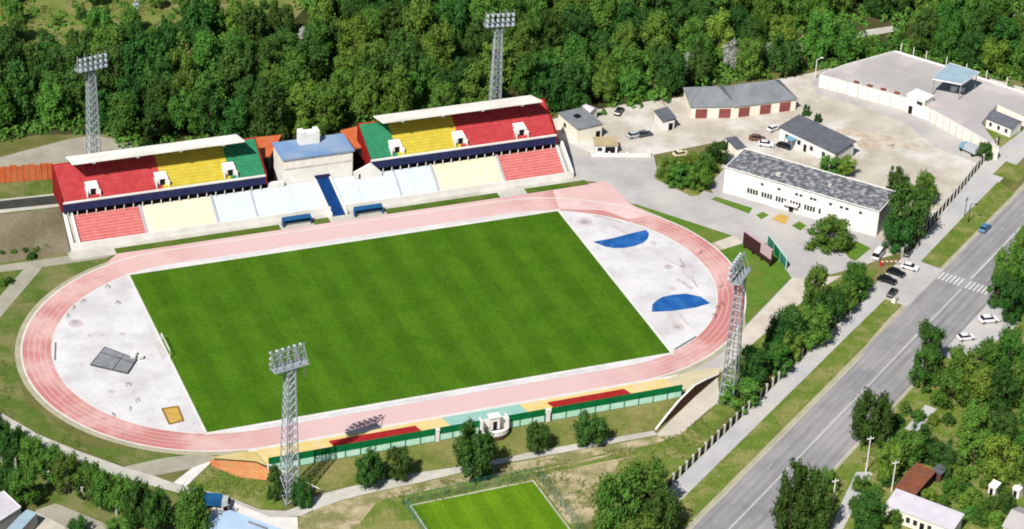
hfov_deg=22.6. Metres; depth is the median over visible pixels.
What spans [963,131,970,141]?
garage door
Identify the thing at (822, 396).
road kerb
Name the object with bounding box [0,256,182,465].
grass
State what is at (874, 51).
bush
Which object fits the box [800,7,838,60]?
leafy tree
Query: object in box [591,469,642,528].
leafy tree
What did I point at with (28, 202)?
service road
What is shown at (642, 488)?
leafy tree
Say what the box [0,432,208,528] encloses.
grass strip
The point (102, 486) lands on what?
leafy tree
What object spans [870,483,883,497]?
bush
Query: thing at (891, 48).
bush
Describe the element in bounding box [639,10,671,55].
leafy tree
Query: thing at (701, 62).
leafy tree
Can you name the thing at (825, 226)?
bush
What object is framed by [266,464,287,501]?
bush
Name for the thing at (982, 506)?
bush
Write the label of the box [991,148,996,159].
garage door
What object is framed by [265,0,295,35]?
leafy tree
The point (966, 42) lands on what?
leafy tree
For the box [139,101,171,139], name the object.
leafy tree
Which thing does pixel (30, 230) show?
dirt slope
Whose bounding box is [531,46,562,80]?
leafy tree
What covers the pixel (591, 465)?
wheel rut
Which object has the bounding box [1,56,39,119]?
leafy tree
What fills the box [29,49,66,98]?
leafy tree
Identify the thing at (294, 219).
dugout
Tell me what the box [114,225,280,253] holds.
grass bed
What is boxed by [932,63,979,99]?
rooftop canopy
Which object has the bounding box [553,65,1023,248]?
dirt yard
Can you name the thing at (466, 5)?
leafy tree
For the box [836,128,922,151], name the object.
yard tracks
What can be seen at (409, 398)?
pitch margin
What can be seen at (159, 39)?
leafy tree
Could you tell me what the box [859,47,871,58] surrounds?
bush
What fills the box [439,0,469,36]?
leafy tree
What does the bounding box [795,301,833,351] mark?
leafy tree
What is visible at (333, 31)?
leafy tree
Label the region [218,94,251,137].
leafy tree
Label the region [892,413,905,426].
bush
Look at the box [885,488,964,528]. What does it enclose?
long bungalow
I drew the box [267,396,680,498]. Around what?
embankment
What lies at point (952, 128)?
garage door
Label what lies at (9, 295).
side path
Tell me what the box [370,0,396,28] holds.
leafy tree
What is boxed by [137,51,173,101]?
leafy tree
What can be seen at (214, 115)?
leafy tree
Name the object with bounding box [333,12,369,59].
leafy tree
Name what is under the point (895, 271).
parked car
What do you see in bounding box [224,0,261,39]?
leafy tree
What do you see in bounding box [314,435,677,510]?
dirt track
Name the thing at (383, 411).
lane lines
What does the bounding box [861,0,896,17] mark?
leafy tree
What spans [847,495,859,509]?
bush
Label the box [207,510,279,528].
warehouse
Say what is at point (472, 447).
leafy tree
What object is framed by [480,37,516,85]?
leafy tree
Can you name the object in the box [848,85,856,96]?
garage door
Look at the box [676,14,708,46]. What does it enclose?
leafy tree
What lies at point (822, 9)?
leafy tree
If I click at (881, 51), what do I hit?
bush
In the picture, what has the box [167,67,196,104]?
leafy tree
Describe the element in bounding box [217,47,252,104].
leafy tree
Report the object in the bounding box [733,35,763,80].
leafy tree
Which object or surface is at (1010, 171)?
road end lawn
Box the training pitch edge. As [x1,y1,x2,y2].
[410,480,569,528]
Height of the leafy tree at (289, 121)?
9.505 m
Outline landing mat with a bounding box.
[90,347,142,373]
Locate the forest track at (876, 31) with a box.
[855,25,901,38]
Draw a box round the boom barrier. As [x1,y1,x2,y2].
[879,261,899,266]
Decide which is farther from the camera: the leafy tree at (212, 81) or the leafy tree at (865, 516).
the leafy tree at (212, 81)
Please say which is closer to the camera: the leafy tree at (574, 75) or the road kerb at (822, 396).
the road kerb at (822, 396)
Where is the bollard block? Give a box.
[891,296,898,303]
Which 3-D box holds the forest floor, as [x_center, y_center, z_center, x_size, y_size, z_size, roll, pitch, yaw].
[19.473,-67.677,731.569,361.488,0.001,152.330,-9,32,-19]
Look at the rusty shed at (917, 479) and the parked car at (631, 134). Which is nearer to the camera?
the rusty shed at (917, 479)
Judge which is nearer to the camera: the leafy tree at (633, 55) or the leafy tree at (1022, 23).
the leafy tree at (633, 55)
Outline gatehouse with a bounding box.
[905,88,934,117]
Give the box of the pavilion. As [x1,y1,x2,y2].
[479,412,508,440]
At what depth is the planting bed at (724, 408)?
578.36 m
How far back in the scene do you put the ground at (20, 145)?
570.45 m
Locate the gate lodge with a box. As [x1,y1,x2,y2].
[593,137,618,152]
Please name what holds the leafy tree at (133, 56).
on the forest floor
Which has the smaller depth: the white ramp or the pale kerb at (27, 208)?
the white ramp
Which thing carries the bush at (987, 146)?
on the yard slab at (941, 138)
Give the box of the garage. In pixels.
[683,80,797,117]
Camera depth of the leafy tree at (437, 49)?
694.50 m
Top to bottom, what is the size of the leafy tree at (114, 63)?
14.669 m
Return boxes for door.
[668,123,672,129]
[695,109,707,117]
[718,109,730,117]
[738,107,749,116]
[759,104,770,114]
[779,102,790,111]
[820,78,827,88]
[829,81,836,90]
[838,83,846,93]
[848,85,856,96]
[858,88,867,99]
[869,91,878,102]
[880,94,889,104]
[891,97,900,107]
[930,113,935,123]
[937,117,942,127]
[943,120,948,131]
[950,124,955,134]
[956,127,961,138]
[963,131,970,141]
[972,137,979,145]
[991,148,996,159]
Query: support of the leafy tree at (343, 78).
on the forest floor
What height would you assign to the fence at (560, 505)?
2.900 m
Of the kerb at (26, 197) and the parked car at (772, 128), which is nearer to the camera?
the kerb at (26, 197)
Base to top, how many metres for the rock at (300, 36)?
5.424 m
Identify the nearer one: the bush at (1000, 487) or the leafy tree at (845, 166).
the bush at (1000, 487)
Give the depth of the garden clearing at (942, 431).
561.66 m
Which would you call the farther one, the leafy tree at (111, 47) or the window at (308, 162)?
the leafy tree at (111, 47)
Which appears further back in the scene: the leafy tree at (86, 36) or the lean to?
the leafy tree at (86, 36)
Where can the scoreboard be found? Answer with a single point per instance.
(761, 249)
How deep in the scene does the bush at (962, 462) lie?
546.18 m
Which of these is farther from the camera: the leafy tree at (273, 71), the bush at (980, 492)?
the leafy tree at (273, 71)
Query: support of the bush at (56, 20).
on the meadow
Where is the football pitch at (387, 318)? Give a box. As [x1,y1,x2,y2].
[130,211,669,431]
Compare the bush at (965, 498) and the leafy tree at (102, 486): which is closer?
the leafy tree at (102, 486)
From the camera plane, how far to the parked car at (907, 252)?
626.30 m
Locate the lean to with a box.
[7,509,37,528]
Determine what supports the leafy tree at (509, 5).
on the forest floor
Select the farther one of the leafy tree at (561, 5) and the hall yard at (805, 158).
the leafy tree at (561, 5)
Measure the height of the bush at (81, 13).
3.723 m
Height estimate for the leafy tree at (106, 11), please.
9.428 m
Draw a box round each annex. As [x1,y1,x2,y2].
[256,135,281,187]
[340,126,360,175]
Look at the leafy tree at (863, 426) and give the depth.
550.28 m
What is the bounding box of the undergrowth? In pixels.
[0,0,1023,148]
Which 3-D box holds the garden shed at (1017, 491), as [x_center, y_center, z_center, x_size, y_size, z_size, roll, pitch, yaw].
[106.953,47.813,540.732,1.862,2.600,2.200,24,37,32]
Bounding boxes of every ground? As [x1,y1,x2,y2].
[0,59,1023,528]
[0,135,140,166]
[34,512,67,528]
[68,217,697,393]
[71,216,697,328]
[856,136,888,149]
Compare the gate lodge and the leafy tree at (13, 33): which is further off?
the leafy tree at (13, 33)
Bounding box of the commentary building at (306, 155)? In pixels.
[272,126,354,200]
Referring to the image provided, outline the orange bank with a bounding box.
[209,460,268,479]
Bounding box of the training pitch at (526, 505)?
[412,481,567,528]
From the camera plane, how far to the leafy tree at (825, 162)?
658.39 m
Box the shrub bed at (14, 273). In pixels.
[0,269,22,293]
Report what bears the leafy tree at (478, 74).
on the forest floor
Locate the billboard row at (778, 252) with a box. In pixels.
[767,234,786,269]
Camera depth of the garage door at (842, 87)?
702.33 m
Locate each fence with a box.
[0,162,52,182]
[0,457,154,528]
[268,428,435,469]
[403,466,583,528]
[439,420,479,440]
[508,409,545,427]
[551,385,682,420]
[664,290,862,488]
[901,136,999,257]
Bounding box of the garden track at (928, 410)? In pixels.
[905,405,935,431]
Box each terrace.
[209,367,720,468]
[267,163,381,216]
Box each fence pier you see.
[435,428,439,441]
[545,408,550,421]
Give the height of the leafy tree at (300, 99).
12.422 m
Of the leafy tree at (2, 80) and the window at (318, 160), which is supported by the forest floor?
the leafy tree at (2, 80)
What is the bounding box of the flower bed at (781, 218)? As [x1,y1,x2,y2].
[772,214,788,223]
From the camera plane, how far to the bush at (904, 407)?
565.59 m
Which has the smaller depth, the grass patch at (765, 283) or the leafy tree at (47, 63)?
the grass patch at (765, 283)
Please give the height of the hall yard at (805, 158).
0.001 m
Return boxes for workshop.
[778,114,856,160]
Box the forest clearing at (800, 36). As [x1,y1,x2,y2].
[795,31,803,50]
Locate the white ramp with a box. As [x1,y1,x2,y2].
[173,461,209,485]
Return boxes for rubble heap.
[855,142,870,148]
[884,142,899,147]
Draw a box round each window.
[286,162,293,168]
[296,160,302,166]
[305,159,312,165]
[315,158,322,164]
[325,156,331,162]
[334,155,341,161]
[344,154,351,160]
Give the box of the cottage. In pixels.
[985,110,1023,136]
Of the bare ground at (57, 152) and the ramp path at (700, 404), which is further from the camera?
the bare ground at (57, 152)
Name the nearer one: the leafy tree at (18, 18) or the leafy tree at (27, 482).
the leafy tree at (27, 482)
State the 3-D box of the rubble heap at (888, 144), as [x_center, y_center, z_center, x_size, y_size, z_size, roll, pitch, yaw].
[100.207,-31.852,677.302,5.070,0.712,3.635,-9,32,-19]
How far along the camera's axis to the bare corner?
523.15 m
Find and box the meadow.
[0,0,304,72]
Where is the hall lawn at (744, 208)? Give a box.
[712,197,751,213]
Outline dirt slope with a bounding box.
[0,208,69,261]
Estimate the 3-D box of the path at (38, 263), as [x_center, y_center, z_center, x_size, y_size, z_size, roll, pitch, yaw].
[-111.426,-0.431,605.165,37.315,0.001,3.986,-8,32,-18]
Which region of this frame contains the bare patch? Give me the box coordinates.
[534,461,618,523]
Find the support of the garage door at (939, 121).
in the garage row at (893, 78)
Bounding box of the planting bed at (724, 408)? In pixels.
[710,270,878,413]
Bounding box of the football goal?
[154,333,169,359]
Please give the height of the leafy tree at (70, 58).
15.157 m
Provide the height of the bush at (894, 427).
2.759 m
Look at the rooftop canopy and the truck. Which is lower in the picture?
the truck
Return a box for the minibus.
[871,246,885,260]
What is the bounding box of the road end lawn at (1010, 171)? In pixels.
[993,161,1023,181]
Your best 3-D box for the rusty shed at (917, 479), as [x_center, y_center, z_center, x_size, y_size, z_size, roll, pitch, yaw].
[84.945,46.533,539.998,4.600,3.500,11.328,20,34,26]
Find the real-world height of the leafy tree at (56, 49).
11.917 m
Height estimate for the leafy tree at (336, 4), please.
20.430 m
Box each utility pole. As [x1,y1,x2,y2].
[832,479,838,503]
[865,436,873,472]
[891,460,898,491]
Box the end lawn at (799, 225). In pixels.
[792,221,806,230]
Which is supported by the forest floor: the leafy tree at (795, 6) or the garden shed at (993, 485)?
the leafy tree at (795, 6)
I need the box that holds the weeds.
[0,0,1018,517]
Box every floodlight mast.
[74,50,107,153]
[269,342,309,506]
[483,10,514,100]
[717,251,751,408]
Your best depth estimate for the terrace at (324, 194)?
633.35 m
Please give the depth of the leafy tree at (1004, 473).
542.47 m
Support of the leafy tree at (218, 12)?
on the meadow
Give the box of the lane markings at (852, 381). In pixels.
[714,214,1016,522]
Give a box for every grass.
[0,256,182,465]
[815,277,1023,528]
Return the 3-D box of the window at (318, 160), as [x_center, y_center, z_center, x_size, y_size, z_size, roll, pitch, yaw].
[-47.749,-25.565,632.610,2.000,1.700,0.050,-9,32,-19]
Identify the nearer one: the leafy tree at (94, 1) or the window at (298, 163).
the window at (298, 163)
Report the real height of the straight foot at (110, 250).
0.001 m
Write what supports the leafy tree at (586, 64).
on the forest floor
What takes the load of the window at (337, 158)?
in the commentary building at (306, 155)
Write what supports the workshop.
on the dirt yard at (949, 171)
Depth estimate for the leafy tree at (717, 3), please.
733.27 m
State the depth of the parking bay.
599.04 m
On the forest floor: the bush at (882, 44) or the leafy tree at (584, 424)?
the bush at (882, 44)
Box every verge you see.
[189,466,282,509]
[668,337,866,528]
[922,182,1013,267]
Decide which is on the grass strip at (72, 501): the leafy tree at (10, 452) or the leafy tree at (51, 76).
the leafy tree at (10, 452)
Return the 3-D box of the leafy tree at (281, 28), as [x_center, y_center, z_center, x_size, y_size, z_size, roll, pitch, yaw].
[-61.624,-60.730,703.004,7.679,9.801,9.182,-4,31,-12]
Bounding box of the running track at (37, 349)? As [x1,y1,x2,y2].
[22,202,744,450]
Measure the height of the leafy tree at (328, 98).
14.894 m
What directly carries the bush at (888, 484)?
on the side grass at (851, 465)
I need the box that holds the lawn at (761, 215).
[757,212,767,218]
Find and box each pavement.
[661,293,884,518]
[909,130,1023,260]
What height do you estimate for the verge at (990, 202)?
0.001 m
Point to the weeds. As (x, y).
(548, 474)
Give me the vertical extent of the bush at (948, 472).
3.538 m
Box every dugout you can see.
[282,213,311,227]
[353,203,382,217]
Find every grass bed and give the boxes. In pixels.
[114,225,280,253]
[312,217,329,224]
[385,193,499,213]
[524,180,587,192]
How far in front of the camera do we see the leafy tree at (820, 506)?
519.10 m
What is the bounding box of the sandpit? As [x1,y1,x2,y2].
[161,406,183,424]
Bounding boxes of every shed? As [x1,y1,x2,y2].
[582,104,598,117]
[654,106,676,130]
[726,136,746,155]
[894,462,935,496]
[988,480,1000,495]
[1012,483,1023,498]
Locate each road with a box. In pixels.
[0,196,57,208]
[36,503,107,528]
[692,194,1023,528]
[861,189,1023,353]
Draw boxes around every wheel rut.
[440,465,533,480]
[535,449,634,471]
[547,455,634,475]
[552,471,617,486]
[568,487,597,496]
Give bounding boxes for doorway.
[493,422,496,429]
[605,147,614,152]
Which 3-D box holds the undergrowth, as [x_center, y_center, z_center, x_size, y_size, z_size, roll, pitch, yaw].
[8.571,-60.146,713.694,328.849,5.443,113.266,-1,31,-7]
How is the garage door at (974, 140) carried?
in the garage row at (893, 78)
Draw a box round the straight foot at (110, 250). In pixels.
[68,176,579,260]
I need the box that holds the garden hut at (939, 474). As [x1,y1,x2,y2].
[933,464,946,481]
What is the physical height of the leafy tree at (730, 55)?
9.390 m
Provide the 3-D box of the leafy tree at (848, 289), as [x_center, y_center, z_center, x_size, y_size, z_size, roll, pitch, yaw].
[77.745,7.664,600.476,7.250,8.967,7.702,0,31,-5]
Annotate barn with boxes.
[0,491,20,528]
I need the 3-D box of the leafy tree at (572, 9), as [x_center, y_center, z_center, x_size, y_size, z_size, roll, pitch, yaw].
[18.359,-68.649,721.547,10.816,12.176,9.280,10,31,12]
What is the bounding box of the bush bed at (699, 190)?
[655,160,722,195]
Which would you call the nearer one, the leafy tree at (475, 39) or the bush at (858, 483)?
the bush at (858, 483)
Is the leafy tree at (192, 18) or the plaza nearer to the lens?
the plaza
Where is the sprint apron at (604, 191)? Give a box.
[553,181,652,218]
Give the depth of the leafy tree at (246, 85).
666.78 m
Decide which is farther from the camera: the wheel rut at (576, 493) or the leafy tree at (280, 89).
the leafy tree at (280, 89)
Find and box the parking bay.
[943,294,1018,357]
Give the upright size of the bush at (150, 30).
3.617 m
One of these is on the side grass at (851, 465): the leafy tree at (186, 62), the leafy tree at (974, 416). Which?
the leafy tree at (974, 416)
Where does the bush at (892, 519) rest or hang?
on the side grass at (851, 465)
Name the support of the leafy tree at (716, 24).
on the forest floor
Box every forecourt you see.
[709,165,881,257]
[868,256,942,305]
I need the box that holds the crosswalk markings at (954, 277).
[937,272,987,294]
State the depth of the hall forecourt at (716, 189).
643.52 m
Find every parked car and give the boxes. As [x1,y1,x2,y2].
[613,107,623,115]
[626,131,640,138]
[638,130,652,137]
[672,149,688,157]
[749,133,765,140]
[757,139,773,147]
[766,124,779,132]
[776,141,792,149]
[877,274,897,285]
[886,266,905,277]
[886,287,898,297]
[900,261,919,271]
[903,248,912,256]
[956,332,975,341]
[977,314,999,324]
[978,223,991,232]
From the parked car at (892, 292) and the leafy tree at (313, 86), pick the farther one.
the leafy tree at (313, 86)
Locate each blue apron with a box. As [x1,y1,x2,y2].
[594,230,648,247]
[652,294,708,311]
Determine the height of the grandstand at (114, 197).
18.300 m
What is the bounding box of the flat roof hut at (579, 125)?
[558,107,602,142]
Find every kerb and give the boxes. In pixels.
[0,194,53,200]
[0,204,58,212]
[21,198,745,451]
[691,194,1017,528]
[834,347,948,470]
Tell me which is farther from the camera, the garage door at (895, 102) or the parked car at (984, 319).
the garage door at (895, 102)
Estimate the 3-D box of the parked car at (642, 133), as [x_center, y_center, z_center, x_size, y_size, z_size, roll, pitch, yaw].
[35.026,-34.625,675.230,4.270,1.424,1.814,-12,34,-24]
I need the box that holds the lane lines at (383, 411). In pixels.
[28,201,739,447]
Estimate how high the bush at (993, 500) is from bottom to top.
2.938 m
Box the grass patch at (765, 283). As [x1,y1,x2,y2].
[719,243,790,324]
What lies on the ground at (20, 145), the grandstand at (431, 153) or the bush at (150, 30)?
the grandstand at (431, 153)
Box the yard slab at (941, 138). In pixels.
[809,76,985,161]
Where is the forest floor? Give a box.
[0,0,1023,145]
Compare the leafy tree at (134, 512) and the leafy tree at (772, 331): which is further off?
the leafy tree at (772, 331)
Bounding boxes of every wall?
[590,149,650,156]
[655,374,718,429]
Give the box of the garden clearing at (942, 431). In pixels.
[933,411,966,443]
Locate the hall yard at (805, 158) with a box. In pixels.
[722,146,901,257]
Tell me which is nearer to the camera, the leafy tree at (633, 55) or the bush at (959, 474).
the bush at (959, 474)
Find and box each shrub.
[0,277,5,286]
[5,276,13,284]
[26,251,37,260]
[32,245,40,252]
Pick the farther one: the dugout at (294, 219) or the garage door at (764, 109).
the garage door at (764, 109)
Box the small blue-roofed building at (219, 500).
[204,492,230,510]
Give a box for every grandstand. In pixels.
[52,134,297,250]
[357,95,573,205]
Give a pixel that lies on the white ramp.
(189, 476)
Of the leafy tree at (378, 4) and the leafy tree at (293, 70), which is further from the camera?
the leafy tree at (378, 4)
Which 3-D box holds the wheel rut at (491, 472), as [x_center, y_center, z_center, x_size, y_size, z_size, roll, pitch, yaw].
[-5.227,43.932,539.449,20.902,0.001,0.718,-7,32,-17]
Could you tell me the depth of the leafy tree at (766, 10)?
727.99 m
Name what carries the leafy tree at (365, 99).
on the forest floor
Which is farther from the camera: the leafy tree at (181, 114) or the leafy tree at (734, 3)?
the leafy tree at (734, 3)
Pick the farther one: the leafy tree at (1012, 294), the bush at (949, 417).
the leafy tree at (1012, 294)
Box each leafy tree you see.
[0,20,25,62]
[0,33,22,89]
[0,66,10,106]
[0,84,15,131]
[0,411,10,455]
[0,424,28,462]
[0,457,22,494]
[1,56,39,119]
[4,0,24,23]
[4,13,28,35]
[4,466,41,508]
[16,433,44,471]
[17,39,45,77]
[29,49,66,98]
[33,33,62,63]
[34,79,71,126]
[35,440,61,487]
[37,69,64,112]
[46,43,74,73]
[51,449,81,493]
[61,66,94,114]
[62,44,94,96]
[64,27,94,57]
[66,514,87,528]
[72,457,99,501]
[84,23,127,58]
[84,86,112,128]
[85,6,116,39]
[87,4,109,34]
[88,0,103,5]
[89,467,116,511]
[93,42,124,77]
[93,48,125,95]
[104,514,134,528]
[105,89,142,140]
[106,472,138,514]
[112,73,144,115]
[118,5,142,26]
[119,17,146,48]
[120,35,156,94]
[121,476,150,527]
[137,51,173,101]
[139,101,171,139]
[142,72,178,129]
[143,15,180,69]
[143,485,174,528]
[146,0,164,8]
[165,47,198,89]
[166,86,200,134]
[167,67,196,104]
[171,0,191,15]
[172,481,213,528]
[180,0,215,41]
[186,22,219,55]
[187,71,229,111]
[191,0,225,32]
[191,29,219,74]
[195,85,227,136]
[211,47,250,90]
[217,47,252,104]
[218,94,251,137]
[220,27,250,64]
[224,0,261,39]
[234,2,266,51]
[235,75,265,121]
[243,40,268,79]
[247,82,289,140]
[250,77,286,102]
[253,58,282,85]
[258,8,269,32]
[260,26,298,66]
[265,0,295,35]
[265,100,293,132]
[275,26,298,55]
[278,47,315,104]
[285,80,322,122]
[292,32,328,79]
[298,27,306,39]
[302,14,333,57]
[302,79,344,132]
[304,79,327,111]
[306,0,336,24]
[306,0,340,15]
[324,63,355,105]
[327,16,346,49]
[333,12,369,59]
[333,46,361,76]
[337,0,364,18]
[341,0,366,21]
[349,65,380,120]
[352,50,386,104]
[354,446,385,489]
[358,37,387,67]
[360,5,388,44]
[364,0,390,9]
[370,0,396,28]
[377,60,414,114]
[379,1,408,44]
[380,38,417,95]
[385,444,413,480]
[387,26,419,57]
[394,0,427,12]
[395,69,422,108]
[399,0,435,53]
[403,40,425,77]
[415,54,439,94]
[423,21,455,76]
[426,0,437,8]
[427,3,450,30]
[428,82,458,107]
[437,23,462,61]
[437,55,469,98]
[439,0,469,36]
[440,0,468,22]
[451,416,497,483]
[456,60,502,103]
[461,17,492,69]
[468,0,498,28]
[468,15,493,52]
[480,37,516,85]
[493,0,521,39]
[497,0,526,17]
[509,51,539,93]
[511,16,539,62]
[516,10,548,46]
[521,0,549,19]
[524,419,551,454]
[525,59,565,111]
[526,42,552,64]
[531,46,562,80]
[538,8,569,46]
[545,0,559,9]
[549,0,581,26]
[557,60,591,110]
[559,3,594,37]
[561,11,593,48]
[561,34,587,69]
[563,49,596,90]
[569,409,608,446]
[575,0,589,8]
[578,29,612,64]
[585,0,616,32]
[589,67,617,102]
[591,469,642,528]
[593,49,620,77]
[610,0,643,45]
[611,19,639,58]
[611,41,645,79]
[611,502,663,528]
[613,0,632,17]
[616,64,646,98]
[616,455,671,519]
[636,0,654,9]
[638,0,669,24]
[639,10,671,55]
[642,480,683,528]
[646,39,673,78]
[648,10,676,43]
[656,48,687,93]
[666,0,693,17]
[666,1,693,34]
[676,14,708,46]
[685,33,715,67]
[687,44,714,86]
[690,0,720,33]
[704,7,735,53]
[704,139,729,164]
[708,0,732,22]
[717,375,761,413]
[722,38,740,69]
[725,0,750,16]
[725,2,749,37]
[732,342,772,386]
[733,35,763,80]
[737,15,769,41]
[741,36,768,68]
[750,0,782,32]
[761,312,795,362]
[763,42,770,66]
[765,31,802,76]
[765,340,793,377]
[767,14,795,41]
[769,25,797,45]
[769,457,811,528]
[774,299,815,343]
[776,0,802,25]
[780,328,802,362]
[792,465,834,528]
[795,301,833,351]
[797,0,833,26]
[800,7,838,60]
[801,262,829,308]
[806,5,839,37]
[811,288,848,331]
[818,21,843,40]
[819,154,840,174]
[820,464,839,492]
[829,0,852,12]
[829,279,858,311]
[831,19,864,64]
[836,154,858,176]
[839,260,874,301]
[848,487,888,528]
[849,386,894,448]
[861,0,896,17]
[874,441,906,483]
[878,213,916,254]
[885,165,909,189]
[885,179,936,240]
[886,0,914,11]
[889,427,926,470]
[903,422,939,463]
[907,0,939,25]
[907,342,942,392]
[909,7,938,52]
[910,167,938,201]
[916,315,946,366]
[927,437,958,469]
[929,16,963,64]
[929,366,974,409]
[930,0,961,42]
[946,343,977,377]
[953,427,995,473]
[955,29,987,68]
[956,0,967,16]
[958,394,996,439]
[960,0,993,30]
[961,361,993,404]
[963,2,1000,50]
[972,336,1002,370]
[977,433,1022,485]
[980,35,1012,78]
[986,269,1009,308]
[986,368,1023,411]
[987,14,1020,58]
[989,407,1019,450]
[991,0,1013,21]
[992,239,1023,285]
[993,324,1023,373]
[997,277,1023,325]
[1007,356,1023,407]
[1010,401,1023,457]
[1011,35,1023,73]
[1012,1,1023,32]
[1012,224,1023,256]
[1013,451,1023,489]
[1017,261,1023,285]
[1019,18,1023,39]
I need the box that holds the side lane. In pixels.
[720,276,840,371]
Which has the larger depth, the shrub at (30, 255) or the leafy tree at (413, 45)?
the leafy tree at (413, 45)
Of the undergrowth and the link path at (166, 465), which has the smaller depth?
the link path at (166, 465)
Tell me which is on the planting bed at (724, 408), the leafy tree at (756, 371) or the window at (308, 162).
the leafy tree at (756, 371)
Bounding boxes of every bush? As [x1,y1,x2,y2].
[37,28,50,40]
[52,14,63,24]
[75,6,87,19]
[144,26,153,36]
[175,20,181,30]
[257,0,267,9]
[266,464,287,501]
[288,475,314,508]
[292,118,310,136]
[654,156,678,184]
[667,161,694,188]
[678,150,699,175]
[687,158,713,189]
[699,151,716,176]
[801,104,810,115]
[803,214,854,253]
[814,113,821,122]
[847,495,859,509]
[850,475,869,491]
[855,45,865,58]
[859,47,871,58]
[864,37,874,47]
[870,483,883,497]
[871,49,878,55]
[874,47,883,54]
[876,471,895,487]
[879,41,887,50]
[882,417,902,430]
[884,42,894,52]
[886,508,903,528]
[887,37,899,50]
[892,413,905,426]
[897,31,907,42]
[898,400,910,416]
[909,409,926,422]
[920,487,938,502]
[927,412,940,426]
[935,493,950,507]
[941,411,956,426]
[941,462,951,480]
[942,477,961,496]
[945,460,955,471]
[948,489,960,502]
[952,459,967,471]
[952,466,969,484]
[955,426,965,438]
[956,485,980,507]
[959,482,974,492]
[962,505,976,520]
[968,464,978,481]
[970,489,982,498]
[971,511,988,528]
[972,497,991,518]
[977,141,992,160]
[979,474,991,487]
[985,511,1003,528]
[986,495,1001,510]
[987,480,1004,495]
[998,491,1016,513]
[999,486,1011,498]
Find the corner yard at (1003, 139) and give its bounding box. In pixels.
[985,128,1023,146]
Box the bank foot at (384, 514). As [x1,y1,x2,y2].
[323,411,728,528]
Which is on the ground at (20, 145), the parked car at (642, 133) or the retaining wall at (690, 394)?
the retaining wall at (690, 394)
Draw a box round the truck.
[958,141,980,156]
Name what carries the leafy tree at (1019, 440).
on the side grass at (851, 465)
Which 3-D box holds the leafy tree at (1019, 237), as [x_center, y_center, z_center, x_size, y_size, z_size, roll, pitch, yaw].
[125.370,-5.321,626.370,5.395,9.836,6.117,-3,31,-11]
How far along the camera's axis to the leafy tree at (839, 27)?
721.14 m
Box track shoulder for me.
[15,208,745,454]
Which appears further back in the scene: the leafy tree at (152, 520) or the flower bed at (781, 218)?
the flower bed at (781, 218)
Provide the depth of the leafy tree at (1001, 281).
605.41 m
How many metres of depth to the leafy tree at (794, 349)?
580.48 m
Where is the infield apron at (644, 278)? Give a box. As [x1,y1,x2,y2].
[53,211,716,432]
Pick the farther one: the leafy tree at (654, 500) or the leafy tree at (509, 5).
the leafy tree at (509, 5)
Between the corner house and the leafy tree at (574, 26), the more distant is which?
the leafy tree at (574, 26)
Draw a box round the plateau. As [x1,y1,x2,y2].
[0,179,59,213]
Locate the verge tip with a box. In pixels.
[847,299,899,343]
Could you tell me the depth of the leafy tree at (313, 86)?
673.71 m
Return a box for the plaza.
[561,139,881,371]
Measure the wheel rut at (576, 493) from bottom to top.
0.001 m
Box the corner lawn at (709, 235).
[632,204,731,242]
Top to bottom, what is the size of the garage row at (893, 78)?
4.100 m
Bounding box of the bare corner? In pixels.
[298,502,376,528]
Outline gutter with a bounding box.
[684,183,1023,528]
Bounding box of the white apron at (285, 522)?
[210,502,297,528]
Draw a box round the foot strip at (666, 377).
[248,375,676,451]
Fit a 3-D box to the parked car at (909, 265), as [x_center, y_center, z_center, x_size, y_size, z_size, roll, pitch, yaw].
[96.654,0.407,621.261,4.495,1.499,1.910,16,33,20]
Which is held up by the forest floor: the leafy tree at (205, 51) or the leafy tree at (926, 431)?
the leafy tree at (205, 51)
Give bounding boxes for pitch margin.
[127,209,673,434]
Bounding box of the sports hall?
[723,148,895,236]
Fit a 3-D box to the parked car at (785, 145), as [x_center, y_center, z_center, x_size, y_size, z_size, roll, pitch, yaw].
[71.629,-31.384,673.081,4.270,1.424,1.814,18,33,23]
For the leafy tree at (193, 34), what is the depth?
699.02 m
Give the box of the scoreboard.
[743,230,773,266]
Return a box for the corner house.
[1002,506,1023,528]
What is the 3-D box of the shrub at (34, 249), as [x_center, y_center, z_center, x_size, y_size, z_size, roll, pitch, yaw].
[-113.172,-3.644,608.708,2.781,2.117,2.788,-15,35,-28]
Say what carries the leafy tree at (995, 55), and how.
on the forest floor
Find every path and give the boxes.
[0,254,115,271]
[0,267,40,316]
[0,414,656,516]
[125,455,214,475]
[657,377,718,435]
[715,236,741,248]
[831,472,871,528]
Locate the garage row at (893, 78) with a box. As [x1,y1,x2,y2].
[818,50,1023,159]
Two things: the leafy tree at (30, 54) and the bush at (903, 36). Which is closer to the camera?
the leafy tree at (30, 54)
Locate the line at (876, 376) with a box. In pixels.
[729,224,1023,528]
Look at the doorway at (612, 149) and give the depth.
665.11 m
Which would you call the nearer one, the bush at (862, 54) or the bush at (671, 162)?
the bush at (671, 162)
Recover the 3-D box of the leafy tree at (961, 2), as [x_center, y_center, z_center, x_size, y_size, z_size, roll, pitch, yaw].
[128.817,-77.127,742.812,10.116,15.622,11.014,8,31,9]
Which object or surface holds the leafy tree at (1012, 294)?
on the side grass at (851, 465)
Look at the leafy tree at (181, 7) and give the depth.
723.36 m

